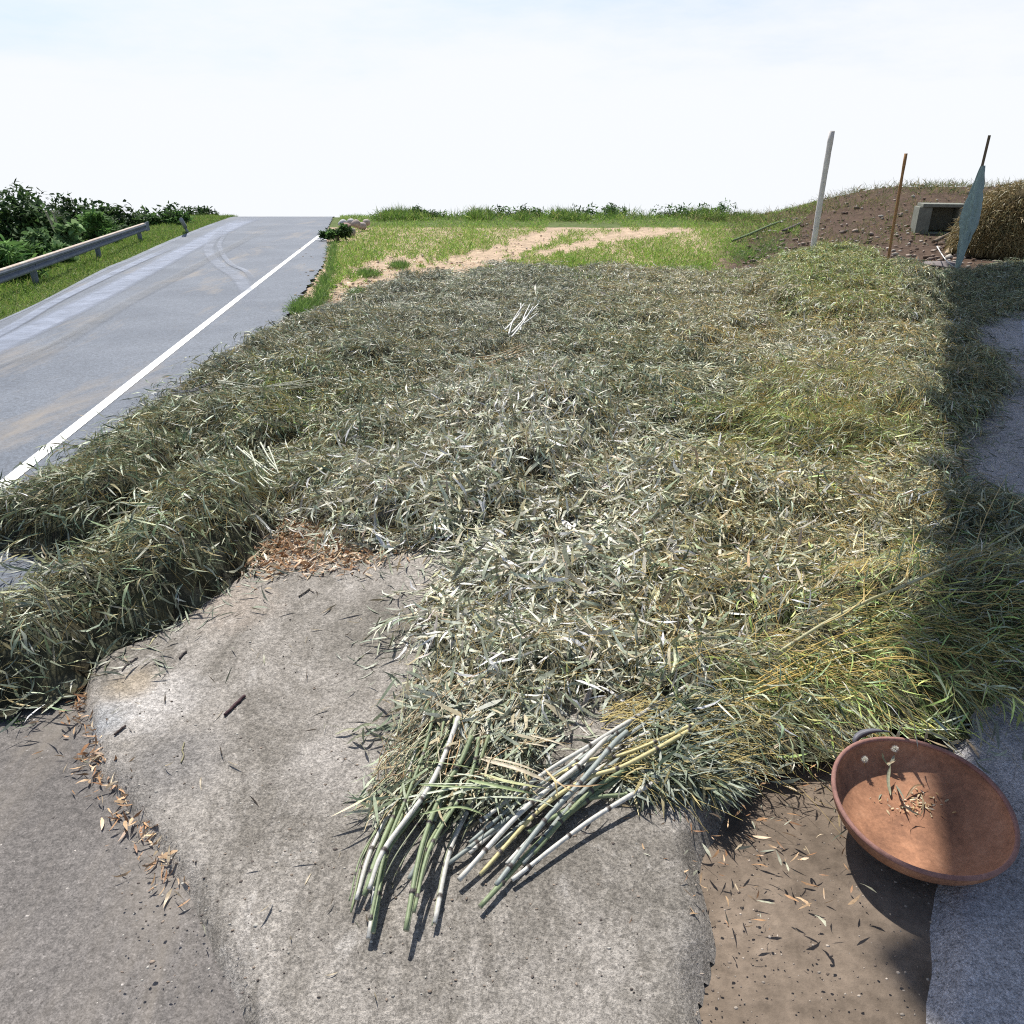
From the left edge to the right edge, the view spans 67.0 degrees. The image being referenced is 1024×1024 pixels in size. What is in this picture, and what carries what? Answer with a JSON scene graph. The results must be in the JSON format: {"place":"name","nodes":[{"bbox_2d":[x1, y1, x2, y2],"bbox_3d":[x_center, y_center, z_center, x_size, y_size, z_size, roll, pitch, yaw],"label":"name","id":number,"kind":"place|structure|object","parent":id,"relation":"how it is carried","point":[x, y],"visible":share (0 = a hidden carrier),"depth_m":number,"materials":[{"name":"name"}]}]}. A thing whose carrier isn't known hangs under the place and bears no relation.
{"place":"outdoors","nodes":[
{"label":"outdoors","id":0,"kind":"place"},
{"bbox_2d":[0,213,237,316],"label":"verge grass","id":1,"kind":"structure","parent":0,"point":[88,260],"depth_m":15.97,"materials":[{"name":"green plant"}]},
{"bbox_2d":[0,217,331,602],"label":"road","id":2,"kind":"structure","parent":0,"point":[56,379],"depth_m":9.95,"materials":[{"name":"grey asphalt"}]},
{"bbox_2d":[0,255,155,334],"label":"faint wheel track","id":3,"kind":"structure","parent":2,"relation":"on","point":[33,314],"depth_m":12.28,"materials":[{"name":"grey asphalt"}]},
{"bbox_2d":[0,417,195,565],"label":"foliage bundle","id":4,"kind":"object","parent":2,"relation":"on","point":[66,492],"visible":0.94,"depth_m":4.44,"materials":[{"name":"green plant"}]},
{"bbox_2d":[1,224,214,320],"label":"verge edge line","id":5,"kind":"object","parent":2,"relation":"on","point":[124,261],"visible":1,"depth_m":15.93,"materials":[{"name":"grey paint"}]},
{"bbox_2d":[0,221,248,349],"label":"wheel track","id":6,"kind":"structure","parent":2,"relation":"on","point":[47,322],"depth_m":12.67,"materials":[{"name":"grey asphalt"}]},
{"bbox_2d":[0,235,319,489],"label":"road edge line","id":7,"kind":"object","parent":2,"relation":"on","point":[17,472],"visible":0.9,"depth_m":7.37,"materials":[{"name":"paint"}]},
{"bbox_2d":[61,346,307,476],"bbox_3d":[-2.427,-0.886,6.254,1.965,0.500,2.919,0,24,0],"label":"foliage bundle","id":8,"kind":"object","parent":2,"relation":"on","point":[206,420],"visible":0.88,"depth_m":5.89,"materials":[{"name":"green plant"}]},
{"bbox_2d":[168,382,212,402],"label":"cut stem ends","id":9,"kind":"object","parent":8,"relation":"on","point":[195,389],"visible":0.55,"depth_m":6.74,"materials":[{"name":"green plant"}]},
{"bbox_2d":[217,377,316,389],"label":"cut stem ends","id":10,"kind":"object","parent":8,"relation":"on","point":[277,385],"visible":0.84,"depth_m":6.60,"materials":[{"name":"plant"}]},
{"bbox_2d":[204,241,250,289],"bbox_3d":[-7.146,-6.525,19.088,0.956,0.001,17.789,-8,26,-17],"label":"tyre mark","id":11,"kind":"object","parent":2,"relation":"on","point":[215,263],"visible":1,"depth_m":15.72,"materials":[{"name":"grey"}]},
{"bbox_2d":[218,241,248,271],"bbox_3d":[-6.951,-6.493,19.008,0.572,0.001,12.387,-9,26,-18],"label":"tyre mark","id":12,"kind":"object","parent":2,"relation":"on","point":[226,259],"visible":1,"depth_m":16.79,"materials":[{"name":"grey"}]},
{"bbox_2d":[195,301,409,385],"bbox_3d":[-2.178,-2.062,8.821,2.296,0.495,4.417,0,24,0],"label":"foliage bundle","id":13,"kind":"object","parent":2,"relation":"on","point":[310,336],"visible":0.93,"depth_m":8.33,"materials":[{"name":"green plant"}]},
{"bbox_2d":[292,248,337,300],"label":"edge pebbles","id":14,"kind":"object","parent":2,"relation":"on","point":[312,283],"visible":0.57,"depth_m":13.55,"materials":[{"name":"stone"}]},
{"bbox_2d":[0,186,1016,1023],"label":"ground","id":15,"kind":"structure","parent":0,"point":[856,936],"depth_m":2.37,"materials":[{"name":"soil"}]},
{"bbox_2d":[1,717,24,727],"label":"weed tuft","id":16,"kind":"object","parent":15,"relation":"on","point":[14,721],"visible":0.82,"depth_m":3.01,"materials":[{"name":"green plant"}]},
{"bbox_2d":[0,234,50,281],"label":"shrub","id":17,"kind":"object","parent":15,"relation":"on","point":[7,258],"visible":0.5,"depth_m":13.77,"materials":[{"name":"green plant"}]},
{"bbox_2d":[10,242,58,269],"bbox_3d":[-9.603,-5.052,15.515,1.110,0.734,0.810,16,29,31],"label":"shrub","id":18,"kind":"object","parent":15,"relation":"on","point":[38,248],"visible":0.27,"depth_m":15.31,"materials":[{"name":"green plant"}]},
{"bbox_2d":[0,179,72,214],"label":"slope tree","id":19,"kind":"object","parent":15,"relation":"on","point":[51,199],"visible":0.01,"depth_m":37.77,"materials":[{"name":"green plant"}]},
{"bbox_2d":[0,182,80,248],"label":"slope tree","id":20,"kind":"object","parent":15,"relation":"on","point":[24,217],"visible":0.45,"depth_m":25.67,"materials":[{"name":"green plant"}]},
{"bbox_2d":[20,226,79,264],"bbox_3d":[-9.714,-5.551,16.430,1.120,1.076,1.066,0,24,0],"label":"shrub","id":21,"kind":"object","parent":15,"relation":"on","point":[33,236],"visible":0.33,"depth_m":16.20,"materials":[{"name":"green plant"}]},
{"bbox_2d":[45,211,54,228],"bbox_3d":[-11.584,-6.729,20.087,0.605,2.050,0.084,0,24,0],"label":"leaning pole","id":22,"kind":"object","parent":15,"relation":"on","point":[48,217],"visible":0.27,"depth_m":19.73,"materials":[{"name":"grey wood"}]},
{"bbox_2d":[14,194,114,239],"bbox_3d":[-17.610,-10.386,30.454,4.082,4.211,3.151,0,24,0],"label":"slope tree","id":23,"kind":"object","parent":15,"relation":"on","point":[68,207],"visible":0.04,"depth_m":30.24,"materials":[{"name":"green plant"}]},
{"bbox_2d":[52,219,85,253],"bbox_3d":[-10.183,-6.261,17.823,0.818,0.960,0.803,0,24,0],"label":"shrub","id":24,"kind":"object","parent":15,"relation":"on","point":[66,234],"visible":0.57,"depth_m":17.64,"materials":[{"name":"green plant"}]},
{"bbox_2d":[0,222,149,285],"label":"guard rail","id":25,"kind":"object","parent":15,"relation":"on","point":[32,266],"visible":0.87,"depth_m":14.87,"materials":[{"name":"metal"}]},
{"bbox_2d":[73,205,121,242],"bbox_3d":[-10.846,-7.432,20.373,1.297,1.228,1.370,0,24,0],"label":"shrub","id":26,"kind":"object","parent":15,"relation":"on","point":[92,218],"visible":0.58,"depth_m":20.20,"materials":[{"name":"green plant"}]},
{"bbox_2d":[57,199,156,231],"bbox_3d":[-17.213,-11.511,33.518,4.003,3.814,3.730,17,30,33],"label":"slope tree","id":27,"kind":"object","parent":15,"relation":"on","point":[122,221],"visible":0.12,"depth_m":32.66,"materials":[{"name":"green plant"}]},
{"bbox_2d":[0,548,245,1023],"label":"apron","id":28,"kind":"object","parent":15,"relation":"on","point":[50,867],"visible":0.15,"depth_m":2.26,"materials":[{"name":"concrete"}]},
{"bbox_2d":[4,706,90,797],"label":"apron litter","id":29,"kind":"object","parent":28,"relation":"on","point":[68,719],"visible":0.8,"depth_m":2.98,"materials":[{"name":"brown plant"}]},
{"bbox_2d":[0,712,167,1015],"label":"apron grit","id":30,"kind":"object","parent":28,"relation":"on","point":[66,915],"visible":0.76,"depth_m":2.24,"materials":[{"name":"stone"}]},
{"bbox_2d":[55,673,189,907],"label":"slab edge litter","id":31,"kind":"object","parent":28,"relation":"on","point":[120,801],"visible":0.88,"depth_m":2.60,"materials":[{"name":"brown plant"}]},
{"bbox_2d":[0,443,272,717],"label":"foliage bundle","id":32,"kind":"object","parent":28,"relation":"on","point":[50,623],"visible":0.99,"depth_m":3.56,"materials":[{"name":"green plant"}]},
{"bbox_2d":[125,200,182,224],"bbox_3d":[-17.779,-13.194,38.728,4.039,4.496,3.481,9,26,19],"label":"slope tree","id":33,"kind":"object","parent":15,"relation":"on","point":[169,206],"visible":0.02,"depth_m":37.99,"materials":[{"name":"green plant"}]},
{"bbox_2d":[145,207,195,225],"bbox_3d":[-11.557,-9.784,25.937,1.737,0.894,1.271,0,24,0],"label":"shrub","id":34,"kind":"object","parent":15,"relation":"on","point":[173,217],"visible":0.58,"depth_m":25.74,"materials":[{"name":"green plant"}]},
{"bbox_2d":[179,218,188,232],"bbox_3d":[-9.616,-8.400,22.703,0.162,0.555,1.674,-8,26,-18],"label":"delineator post","id":35,"kind":"object","parent":15,"relation":"on","point":[182,222],"visible":0.85,"depth_m":22.49,"materials":[{"name":"plastic"}]},
{"bbox_2d":[181,205,218,215],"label":"shrub","id":36,"kind":"object","parent":15,"relation":"on","point":[204,210],"visible":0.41,"depth_m":30.82,"materials":[{"name":"green plant"}]},
{"bbox_2d":[317,223,352,241],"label":"shrub","id":37,"kind":"object","parent":15,"relation":"on","point":[341,231],"visible":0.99,"depth_m":20.72,"materials":[{"name":"green plant"}]},
{"bbox_2d":[338,219,346,226],"bbox_3d":[-5.495,-9.365,25.091,0.299,0.249,0.294,0,24,0],"label":"boulder","id":38,"kind":"object","parent":15,"relation":"on","point":[342,221],"visible":0.52,"depth_m":24.99,"materials":[{"name":"stone"}]},
{"bbox_2d":[351,219,360,227],"bbox_3d":[-4.745,-8.787,23.553,0.269,0.249,0.276,21,32,38],"label":"boulder","id":39,"kind":"object","parent":15,"relation":"on","point":[355,223],"visible":1,"depth_m":23.47,"materials":[{"name":"stone"}]},
{"bbox_2d":[358,222,366,229],"bbox_3d":[-4.684,-8.915,24.122,0.297,0.244,0.315,0,24,0],"label":"boulder","id":40,"kind":"object","parent":15,"relation":"on","point":[363,226],"visible":0.73,"depth_m":24.01,"materials":[{"name":"stone"}]},
{"bbox_2d":[363,219,369,225],"bbox_3d":[-4.566,-9.088,24.274,0.224,0.196,0.237,0,24,0],"label":"boulder","id":41,"kind":"object","parent":15,"relation":"on","point":[367,221],"visible":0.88,"depth_m":24.20,"materials":[{"name":"stone"}]},
{"bbox_2d":[84,491,731,1023],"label":"concrete slab","id":42,"kind":"structure","parent":15,"relation":"on","point":[662,945],"depth_m":2.42,"materials":[{"name":"grey concrete"}]},
{"bbox_2d":[114,725,125,734],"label":"twig","id":43,"kind":"object","parent":42,"relation":"on","point":[120,729],"visible":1,"depth_m":2.89,"materials":[{"name":"brown wood"}]},
{"bbox_2d":[121,657,137,670],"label":"twig","id":44,"kind":"object","parent":42,"relation":"on","point":[128,663],"visible":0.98,"depth_m":3.28,"materials":[{"name":"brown wood"}]},
{"bbox_2d":[180,742,184,762],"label":"twig","id":45,"kind":"object","parent":42,"relation":"on","point":[182,752],"visible":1,"depth_m":2.79,"materials":[{"name":"beige plant"}]},
{"bbox_2d":[223,694,245,715],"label":"twig","id":46,"kind":"object","parent":42,"relation":"on","point":[234,705],"visible":1,"depth_m":3.02,"materials":[{"name":"brown wood"}]},
{"bbox_2d":[82,555,439,999],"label":"slab flecks","id":47,"kind":"object","parent":42,"relation":"on","point":[306,730],"visible":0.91,"depth_m":3.09,"materials":[{"name":"brown plant"}]},
{"bbox_2d":[236,515,419,588],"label":"brown leaf litter","id":48,"kind":"object","parent":42,"relation":"on","point":[296,551],"visible":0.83,"depth_m":4.17,"materials":[{"name":"brown plant"}]},
{"bbox_2d":[335,723,383,743],"bbox_3d":[-0.556,0.811,2.859,0.180,0.037,0.097,-11,27,-23],"label":"leaf sprig","id":49,"kind":"object","parent":42,"relation":"on","point":[361,726],"visible":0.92,"depth_m":2.88,"materials":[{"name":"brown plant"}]},
{"bbox_2d":[119,604,641,1001],"bbox_3d":[-0.626,0.845,2.846,2.375,0.011,1.932,0,24,0],"label":"slab grit","id":50,"kind":"object","parent":42,"relation":"on","point":[151,962],"visible":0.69,"depth_m":2.28,"materials":[{"name":"stone"}]},
{"bbox_2d":[326,652,586,939],"bbox_3d":[-0.265,0.809,2.687,0.869,0.232,1.330,12,27,24],"label":"cut culm bundle","id":51,"kind":"object","parent":42,"relation":"on","point":[443,726],"visible":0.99,"depth_m":2.62,"materials":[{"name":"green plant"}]},
{"bbox_2d":[395,732,602,817],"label":"split bamboo strips","id":52,"kind":"object","parent":51,"relation":"on","point":[490,785],"visible":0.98,"depth_m":2.49,"materials":[{"name":"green bamboo"}]},
{"bbox_2d":[449,683,710,908],"bbox_3d":[0.309,0.877,2.615,1.233,0.107,0.285,-18,30,-34],"label":"cut culm bundle","id":53,"kind":"object","parent":42,"relation":"on","point":[579,764],"visible":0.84,"depth_m":2.53,"materials":[{"name":"plant"}]},
{"bbox_2d":[593,673,793,831],"bbox_3d":[0.651,0.797,2.761,0.770,0.192,0.787,0,24,0],"label":"foliage bundle","id":54,"kind":"object","parent":42,"relation":"on","point":[698,761],"visible":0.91,"depth_m":2.67,"materials":[{"name":"green plant"}]},
{"bbox_2d":[526,732,892,934],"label":"fallen leaves","id":55,"kind":"object","parent":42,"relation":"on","point":[741,847],"visible":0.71,"depth_m":2.38,"materials":[{"name":"brown plant"}]},
{"bbox_2d":[408,205,446,217],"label":"crest shrub","id":56,"kind":"object","parent":15,"relation":"on","point":[435,213],"visible":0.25,"depth_m":29.26,"materials":[{"name":"green plant"}]},
{"bbox_2d":[317,260,554,302],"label":"sand chips","id":57,"kind":"object","parent":15,"relation":"on","point":[405,268],"visible":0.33,"depth_m":15.35,"materials":[{"name":"wood"}]},
{"bbox_2d":[232,358,640,573],"bbox_3d":[-0.259,-0.647,5.664,2.298,0.545,4.056,16,29,31],"label":"foliage bundle","id":58,"kind":"object","parent":15,"relation":"on","point":[373,474],"visible":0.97,"depth_m":5.07,"materials":[{"name":"green plant"}]},
{"bbox_2d":[228,442,278,487],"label":"cut stem ends","id":59,"kind":"object","parent":58,"relation":"on","point":[252,457],"visible":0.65,"depth_m":5.01,"materials":[{"name":"beige plant"}]},
{"bbox_2d":[322,233,556,306],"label":"sand pebbles","id":60,"kind":"object","parent":15,"relation":"on","point":[434,263],"visible":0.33,"depth_m":17.08,"materials":[{"name":"stone"}]},
{"bbox_2d":[0,254,1023,799],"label":"drying bamboo foliage","id":61,"kind":"object","parent":15,"relation":"on","point":[742,534],"visible":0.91,"depth_m":4.85,"materials":[{"name":"green plant"}]},
{"bbox_2d":[472,343,526,367],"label":"cut stem ends","id":62,"kind":"object","parent":61,"relation":"on","point":[502,355],"visible":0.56,"depth_m":8.20,"materials":[{"name":"plant"}]},
{"bbox_2d":[0,257,1023,841],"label":"scattered bamboo leaves","id":63,"kind":"object","parent":61,"relation":"on","point":[996,729],"visible":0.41,"depth_m":3.44,"materials":[{"name":"green plant"}]},
{"bbox_2d":[504,303,537,337],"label":"cut stem ends","id":64,"kind":"object","parent":61,"relation":"on","point":[522,323],"visible":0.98,"depth_m":9.57,"materials":[{"name":"white plant"}]},
{"bbox_2d":[937,246,955,267],"bbox_3d":[8.499,-5.013,15.220,0.232,0.281,1.579,6,25,12],"label":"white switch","id":65,"kind":"object","parent":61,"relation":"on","point":[945,258],"visible":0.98,"depth_m":14.78,"materials":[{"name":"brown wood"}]},
{"bbox_2d":[492,203,544,216],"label":"crest shrub","id":66,"kind":"object","parent":15,"relation":"on","point":[521,209],"visible":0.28,"depth_m":30.25,"materials":[{"name":"green plant"}]},
{"bbox_2d":[279,229,796,315],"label":"grass tufts","id":67,"kind":"object","parent":15,"relation":"on","point":[297,305],"visible":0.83,"depth_m":14.80,"materials":[{"name":"green plant"}]},
{"bbox_2d":[368,202,765,221],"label":"crest weeds","id":68,"kind":"object","parent":15,"relation":"on","point":[398,213],"visible":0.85,"depth_m":28.22,"materials":[{"name":"green plant"}]},
{"bbox_2d":[572,202,629,216],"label":"crest shrub","id":69,"kind":"object","parent":15,"relation":"on","point":[591,211],"visible":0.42,"depth_m":30.62,"materials":[{"name":"green plant"}]},
{"bbox_2d":[652,198,737,216],"bbox_3d":[6.997,-11.576,29.822,3.340,1.073,1.758,0,24,0],"label":"crest shrub","id":70,"kind":"object","parent":15,"relation":"on","point":[723,206],"visible":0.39,"depth_m":29.70,"materials":[{"name":"green plant"}]},
{"bbox_2d":[731,218,787,241],"bbox_3d":[8.466,-9.325,25.127,0.102,0.094,11.838,12,27,24],"label":"fallen pole","id":71,"kind":"object","parent":15,"relation":"on","point":[750,233],"visible":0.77,"depth_m":22.60,"materials":[{"name":"brown wood"}]},
{"bbox_2d":[782,221,802,231],"bbox_3d":[9.358,-9.426,25.373,0.132,0.106,5.328,12,27,24],"label":"fallen pole","id":72,"kind":"object","parent":15,"relation":"on","point":[784,230],"visible":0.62,"depth_m":23.89,"materials":[{"name":"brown wood"}]},
{"bbox_2d":[672,351,959,456],"bbox_3d":[2.584,-0.962,6.463,1.994,0.486,2.907,15,28,29],"label":"foliage bundle","id":73,"kind":"object","parent":15,"relation":"on","point":[837,406],"visible":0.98,"depth_m":6.13,"materials":[{"name":"green plant"}]},
{"bbox_2d":[694,770,946,1018],"bbox_3d":[1.054,1.104,2.397,1.168,0.010,0.922,0,24,0],"label":"floor grit","id":74,"kind":"object","parent":15,"relation":"on","point":[830,955],"visible":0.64,"depth_m":2.14,"materials":[{"name":"stone"}]},
{"bbox_2d":[811,131,834,247],"bbox_3d":[6.125,-6.127,15.373,0.135,2.601,0.120,0,24,0],"label":"white post","id":75,"kind":"object","parent":15,"relation":"on","point":[830,140],"visible":0.81,"depth_m":15.22,"materials":[{"name":"white wood"}]},
{"bbox_2d":[661,527,1023,832],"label":"foliage bundle","id":76,"kind":"object","parent":15,"relation":"on","point":[909,653],"visible":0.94,"depth_m":3.15,"materials":[{"name":"green plant"}]},
{"bbox_2d":[775,443,1023,654],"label":"bamboo branch","id":77,"kind":"object","parent":76,"relation":"on","point":[822,624],"visible":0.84,"depth_m":3.31,"materials":[{"name":"plant"}]},
{"bbox_2d":[874,715,982,747],"bbox_3d":[1.448,0.779,2.669,0.316,0.152,0.202,0,24,0],"label":"hanging leaf sprig","id":78,"kind":"object","parent":76,"relation":"hanging from","point":[943,727],"visible":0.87,"depth_m":2.66,"materials":[{"name":"green plant"}]},
{"bbox_2d":[668,177,1018,244],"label":"bank weeds","id":79,"kind":"object","parent":15,"relation":"on","point":[935,185],"visible":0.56,"depth_m":26.78,"materials":[{"name":"green plant"}]},
{"bbox_2d":[739,238,956,333],"bbox_3d":[5.630,-4.061,12.966,3.365,0.685,9.228,10,26,21],"label":"foliage bundle","id":80,"kind":"object","parent":15,"relation":"on","point":[850,276],"visible":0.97,"depth_m":11.31,"materials":[{"name":"green plant"}]},
{"bbox_2d":[742,184,1013,270],"bbox_3d":[9.954,-9.051,23.477,9.366,1.386,26.212,13,28,27],"label":"soil rubble","id":81,"kind":"object","parent":15,"relation":"on","point":[929,257],"visible":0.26,"depth_m":20.58,"materials":[{"name":"soil"},{"name":"stone"},{"name":"grass"}]},
{"bbox_2d":[887,153,907,258],"bbox_3d":[7.112,-5.490,14.338,0.109,2.102,0.064,10,26,20],"label":"bamboo stake","id":82,"kind":"object","parent":15,"relation":"on","point":[897,202],"visible":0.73,"depth_m":14.24,"materials":[{"name":"brown wood"}]},
{"bbox_2d":[910,203,963,233],"bbox_3d":[12.088,-8.328,21.957,1.205,0.808,0.760,6,25,13],"label":"concrete box","id":83,"kind":"object","parent":15,"relation":"on","point":[935,216],"visible":0.68,"depth_m":21.91,"materials":[{"name":"grey concrete"}]},
{"bbox_2d":[931,232,950,242],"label":"root branch","id":84,"kind":"object","parent":15,"relation":"on","point":[939,238],"visible":0.81,"depth_m":20.51,"materials":[{"name":"brown wood"}]},
{"bbox_2d":[924,261,960,268],"bbox_3d":[8.780,-5.070,15.877,0.716,0.166,0.771,0,24,0],"label":"flat stone","id":85,"kind":"object","parent":15,"relation":"on","point":[941,264],"visible":0.44,"depth_m":15.65,"materials":[{"name":"grey stone"}]},
{"bbox_2d":[955,135,990,268],"bbox_3d":[8.613,-5.696,14.489,0.365,2.451,0.210,0,24,0],"label":"wrapped post","id":86,"kind":"object","parent":15,"relation":"on","point":[969,219],"visible":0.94,"depth_m":14.47,"materials":[{"name":"teal fabric"}]},
{"bbox_2d":[941,179,1023,259],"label":"straw stack","id":87,"kind":"object","parent":15,"relation":"on","point":[998,233],"visible":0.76,"depth_m":17.09,"materials":[{"name":"brown plant"}]},
{"bbox_2d":[0,0,1023,222],"label":"sky","id":88,"kind":"structure","parent":0,"point":[241,108],"materials":[{"name":"white"}]},
{"bbox_2d":[312,199,823,297],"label":"yard grass","id":89,"kind":"structure","parent":0,"point":[574,256],"depth_m":19.90,"materials":[{"name":"green plant"}]},
{"bbox_2d":[926,311,1023,1023],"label":"concrete floor","id":90,"kind":"structure","parent":0,"point":[977,943],"depth_m":2.25,"materials":[{"name":"grey concrete"}]},
{"bbox_2d":[831,736,1020,885],"bbox_3d":[1.296,0.960,2.463,0.547,0.160,0.545,0,24,0],"label":"rusty pan","id":91,"kind":"object","parent":90,"relation":"on","point":[974,838],"visible":1,"depth_m":2.51,"materials":[{"name":"metal"}]},
{"bbox_2d":[861,756,867,765],"bbox_3d":[1.203,0.851,2.642,0.028,0.045,0.029,0,24,0],"label":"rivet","id":92,"kind":"object","parent":91,"relation":"in","point":[864,759],"visible":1,"depth_m":2.64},
{"bbox_2d":[852,728,889,742],"bbox_3d":[1.269,0.825,2.760,0.144,0.120,0.036,-8,26,-16],"label":"sickle","id":93,"kind":"object","parent":91,"relation":"attached to","point":[858,735],"visible":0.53,"depth_m":2.74,"materials":[{"name":"metal"}]},
{"bbox_2d":[882,753,895,794],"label":"dry leaf sprig","id":94,"kind":"object","parent":91,"relation":"in","point":[889,772],"visible":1,"depth_m":2.63,"materials":[{"name":"beige plant"}]},
{"bbox_2d":[891,745,898,751],"bbox_3d":[1.315,0.821,2.660,0.028,0.044,0.029,0,24,0],"label":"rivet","id":95,"kind":"object","parent":91,"relation":"in","point":[894,749],"visible":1,"depth_m":2.65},
{"bbox_2d":[906,784,922,797],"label":"dry leaf","id":96,"kind":"object","parent":91,"relation":"in","point":[911,789],"visible":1,"depth_m":2.60,"materials":[{"name":"beige plant"}]},
{"bbox_2d":[874,783,955,816],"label":"seed husks","id":97,"kind":"object","parent":91,"relation":"in","point":[914,798],"visible":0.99,"depth_m":2.56,"materials":[{"name":"beige plant"}]},
{"bbox_2d":[966,739,979,758],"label":"fallen leaf","id":98,"kind":"object","parent":90,"relation":"on","point":[973,748],"visible":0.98,"depth_m":2.83,"materials":[{"name":"grey plant"}]},
{"bbox_2d":[942,309,1023,503],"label":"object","id":99,"kind":"object","parent":90,"relation":"on","point":[1002,427],"visible":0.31,"depth_m":6.21,"materials":[{"name":"plant"}]},
{"bbox_2d":[1021,318,1023,345],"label":"concrete floor strip","id":100,"kind":"object","parent":90,"relation":"on","point":[1022,321],"visible":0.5,"depth_m":9.90,"materials":[{"name":"grey concrete"}]}
]}

